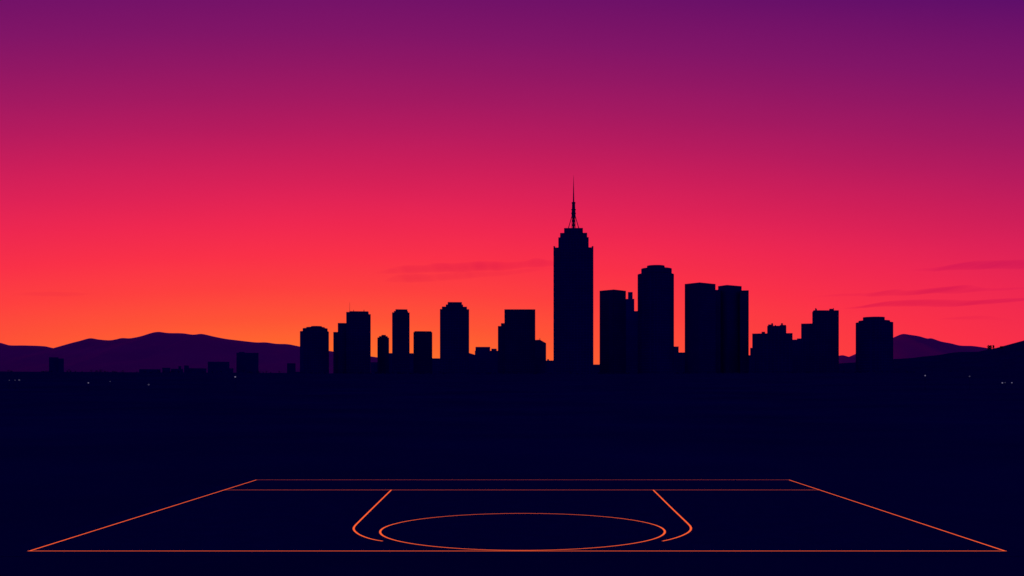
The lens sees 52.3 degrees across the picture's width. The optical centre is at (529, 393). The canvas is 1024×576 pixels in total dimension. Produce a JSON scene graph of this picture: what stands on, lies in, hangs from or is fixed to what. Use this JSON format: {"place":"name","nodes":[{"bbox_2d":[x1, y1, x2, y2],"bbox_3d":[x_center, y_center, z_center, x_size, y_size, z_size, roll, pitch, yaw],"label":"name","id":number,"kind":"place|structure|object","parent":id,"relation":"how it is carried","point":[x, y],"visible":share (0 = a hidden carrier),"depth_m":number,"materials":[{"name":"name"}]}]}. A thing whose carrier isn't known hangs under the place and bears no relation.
{"place":"outdoors","nodes":[
{"label":"outdoors","id":0,"kind":"place"},
{"bbox_2d":[0,332,376,372],"bbox_3d":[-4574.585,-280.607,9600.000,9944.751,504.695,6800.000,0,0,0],"label":"mountains","id":1,"kind":"structure","parent":0,"point":[157,350],"depth_m":8154.10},
{"bbox_2d":[0,371,1023,575],"bbox_3d":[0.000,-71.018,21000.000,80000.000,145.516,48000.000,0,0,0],"label":"ground","id":2,"kind":"structure","parent":0,"point":[946,447],"depth_m":36.35,"materials":[{"name":"black"}]},
{"bbox_2d":[49,357,63,371],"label":"outlying tower","id":3,"kind":"structure","parent":2,"relation":"on","point":[56,364],"depth_m":1690.85,"materials":[{"name":"black"}]},
{"bbox_2d":[139,369,160,371],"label":"outskirts block","id":4,"kind":"structure","parent":2,"relation":"on","point":[147,370],"depth_m":1548.53,"materials":[{"name":"black"}]},
{"bbox_2d":[162,368,169,371],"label":"outskirts block","id":5,"kind":"structure","parent":2,"relation":"on","point":[166,369],"depth_m":1585.78,"materials":[{"name":"black"}]},
{"bbox_2d":[171,366,182,371],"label":"outskirts block","id":6,"kind":"structure","parent":2,"relation":"on","point":[179,369],"depth_m":1623.57,"materials":[{"name":"black"}]},
{"bbox_2d":[184,365,205,372],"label":"outskirts block","id":7,"kind":"structure","parent":2,"relation":"on","point":[188,369],"depth_m":1660.63,"materials":[{"name":"black"}]},
{"bbox_2d":[208,362,232,372],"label":"outskirts block","id":8,"kind":"structure","parent":2,"relation":"on","point":[215,367],"depth_m":1548.88,"materials":[{"name":"black"}]},
{"bbox_2d":[236,352,257,372],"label":"outskirts block","id":9,"kind":"structure","parent":2,"relation":"on","point":[248,362],"depth_m":1585.24,"materials":[{"name":"black"}]},
{"bbox_2d":[287,363,299,372],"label":"outskirts block","id":10,"kind":"structure","parent":2,"relation":"on","point":[291,367],"depth_m":1622.37,"materials":[{"name":"black"}]},
{"bbox_2d":[300,326,328,372],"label":"round tower","id":11,"kind":"structure","parent":2,"relation":"on","point":[314,348],"depth_m":1502.45,"materials":[{"name":"concrete"}]},
{"bbox_2d":[333,310,370,373],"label":"stepped office block","id":12,"kind":"structure","parent":2,"relation":"on","point":[352,344],"depth_m":1578.58,"materials":[{"name":"stone"}]},
{"bbox_2d":[371,362,376,373],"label":"building","id":13,"kind":"structure","parent":2,"relation":"on","point":[373,366],"depth_m":1703.37,"materials":[{"name":"black"}]},
{"bbox_2d":[377,335,388,373],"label":"round tower","id":14,"kind":"structure","parent":2,"relation":"on","point":[382,354],"depth_m":1632.31,"materials":[{"name":"black"}]},
{"bbox_2d":[392,309,409,373],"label":"slim tower","id":15,"kind":"structure","parent":2,"relation":"on","point":[401,340],"depth_m":1547.21,"materials":[{"name":"concrete"}]},
{"bbox_2d":[389,353,412,373],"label":"building","id":16,"kind":"structure","parent":2,"relation":"on","point":[390,362],"depth_m":1683.19,"materials":[{"name":"black"}]},
{"bbox_2d":[413,331,431,373],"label":"square block","id":17,"kind":"structure","parent":2,"relation":"on","point":[422,350],"depth_m":1565.03,"materials":[{"name":"black"}]},
{"bbox_2d":[432,358,439,373],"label":"building","id":18,"kind":"structure","parent":2,"relation":"on","point":[435,365],"depth_m":1675.79,"materials":[{"name":"black"}]},
{"bbox_2d":[440,302,468,373],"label":"stepped crown tower","id":19,"kind":"structure","parent":2,"relation":"on","point":[454,337],"depth_m":1519.16,"materials":[{"name":"stone"}]},
{"bbox_2d":[469,353,474,373],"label":"low pitched building","id":20,"kind":"structure","parent":2,"relation":"on","point":[471,363],"depth_m":1685.58,"materials":[{"name":"black"}]},
{"bbox_2d":[475,347,497,373],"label":"twin roof building","id":21,"kind":"structure","parent":2,"relation":"on","point":[486,360],"depth_m":1640.03,"materials":[{"name":"black"}]},
{"bbox_2d":[0,479,1023,556],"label":"basketball court","id":22,"kind":"object","parent":2,"relation":"on","point":[522,518],"visible":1,"depth_m":13.93,"materials":[{"name":"concrete"}]},
{"bbox_2d":[498,309,534,373],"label":"slab office block","id":23,"kind":"structure","parent":2,"relation":"on","point":[516,340],"depth_m":1550.02,"materials":[{"name":"concrete"}]},
{"bbox_2d":[535,340,545,373],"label":"sloped roof building","id":24,"kind":"structure","parent":2,"relation":"on","point":[540,356],"depth_m":1606.96,"materials":[{"name":"metal"}]},
{"bbox_2d":[546,359,552,373],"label":"building","id":25,"kind":"structure","parent":2,"relation":"on","point":[549,366],"depth_m":1685.02,"materials":[{"name":"black"}]},
{"bbox_2d":[553,175,592,373],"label":"spired skyscraper","id":26,"kind":"structure","parent":2,"relation":"on","point":[573,303],"depth_m":1473.20,"materials":[{"name":"stone"}]},
{"bbox_2d":[593,364,599,373],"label":"building","id":27,"kind":"structure","parent":2,"relation":"on","point":[596,368],"depth_m":1685.03,"materials":[{"name":"black"}]},
{"bbox_2d":[600,289,625,373],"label":"corner tower","id":28,"kind":"structure","parent":2,"relation":"on","point":[613,331],"depth_m":1549.55,"materials":[{"name":"concrete"}]},
{"bbox_2d":[626,292,637,373],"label":"chimney topped block","id":29,"kind":"structure","parent":2,"relation":"on","point":[631,340],"depth_m":1628.15,"materials":[{"name":"black"}]},
{"bbox_2d":[638,265,673,373],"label":"round skyscraper","id":30,"kind":"structure","parent":2,"relation":"on","point":[656,318],"depth_m":1507.15,"materials":[{"name":"stone"}]},
{"bbox_2d":[674,346,684,373],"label":"step annex","id":31,"kind":"object","parent":2,"relation":"on","point":[679,362],"visible":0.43,"depth_m":1647.99,"materials":[{"name":"black"}]},
{"bbox_2d":[685,282,715,372],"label":"twin tower","id":32,"kind":"structure","parent":2,"relation":"on","point":[700,327],"depth_m":1538.44,"materials":[{"name":"concrete"}]},
{"bbox_2d":[716,285,748,372],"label":"twin tower","id":33,"kind":"structure","parent":2,"relation":"on","point":[732,328],"depth_m":1587.41,"materials":[{"name":"black"}]},
{"bbox_2d":[750,323,792,372],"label":"turreted building","id":34,"kind":"structure","parent":2,"relation":"on","point":[771,349],"depth_m":1551.48,"materials":[{"name":"stone"}]},
{"bbox_2d":[793,338,800,372],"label":"link building","id":35,"kind":"structure","parent":2,"relation":"on","point":[797,355],"depth_m":1625.58,"materials":[{"name":"black"}]},
{"bbox_2d":[801,308,838,372],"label":"shouldered block","id":36,"kind":"structure","parent":2,"relation":"on","point":[819,342],"depth_m":1537.27,"materials":[{"name":"concrete"}]},
{"bbox_2d":[856,317,892,372],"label":"drum tower","id":37,"kind":"structure","parent":2,"relation":"on","point":[874,343],"depth_m":1478.53,"materials":[{"name":"stone"}]},
{"bbox_2d":[0,0,1023,363],"label":"sky","id":38,"kind":"structure","parent":0,"point":[268,171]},
{"bbox_2d":[839,334,987,362],"bbox_3d":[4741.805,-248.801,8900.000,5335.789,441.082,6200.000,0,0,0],"label":"mountains","id":39,"kind":"structure","parent":0,"point":[908,346],"depth_m":7831.33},
{"bbox_2d":[839,341,1023,372],"bbox_3d":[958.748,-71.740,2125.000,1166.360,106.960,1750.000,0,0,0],"label":"hill","id":40,"kind":"structure","parent":0,"point":[1008,358],"depth_m":1741.45,"materials":[{"name":"black"}]}
]}

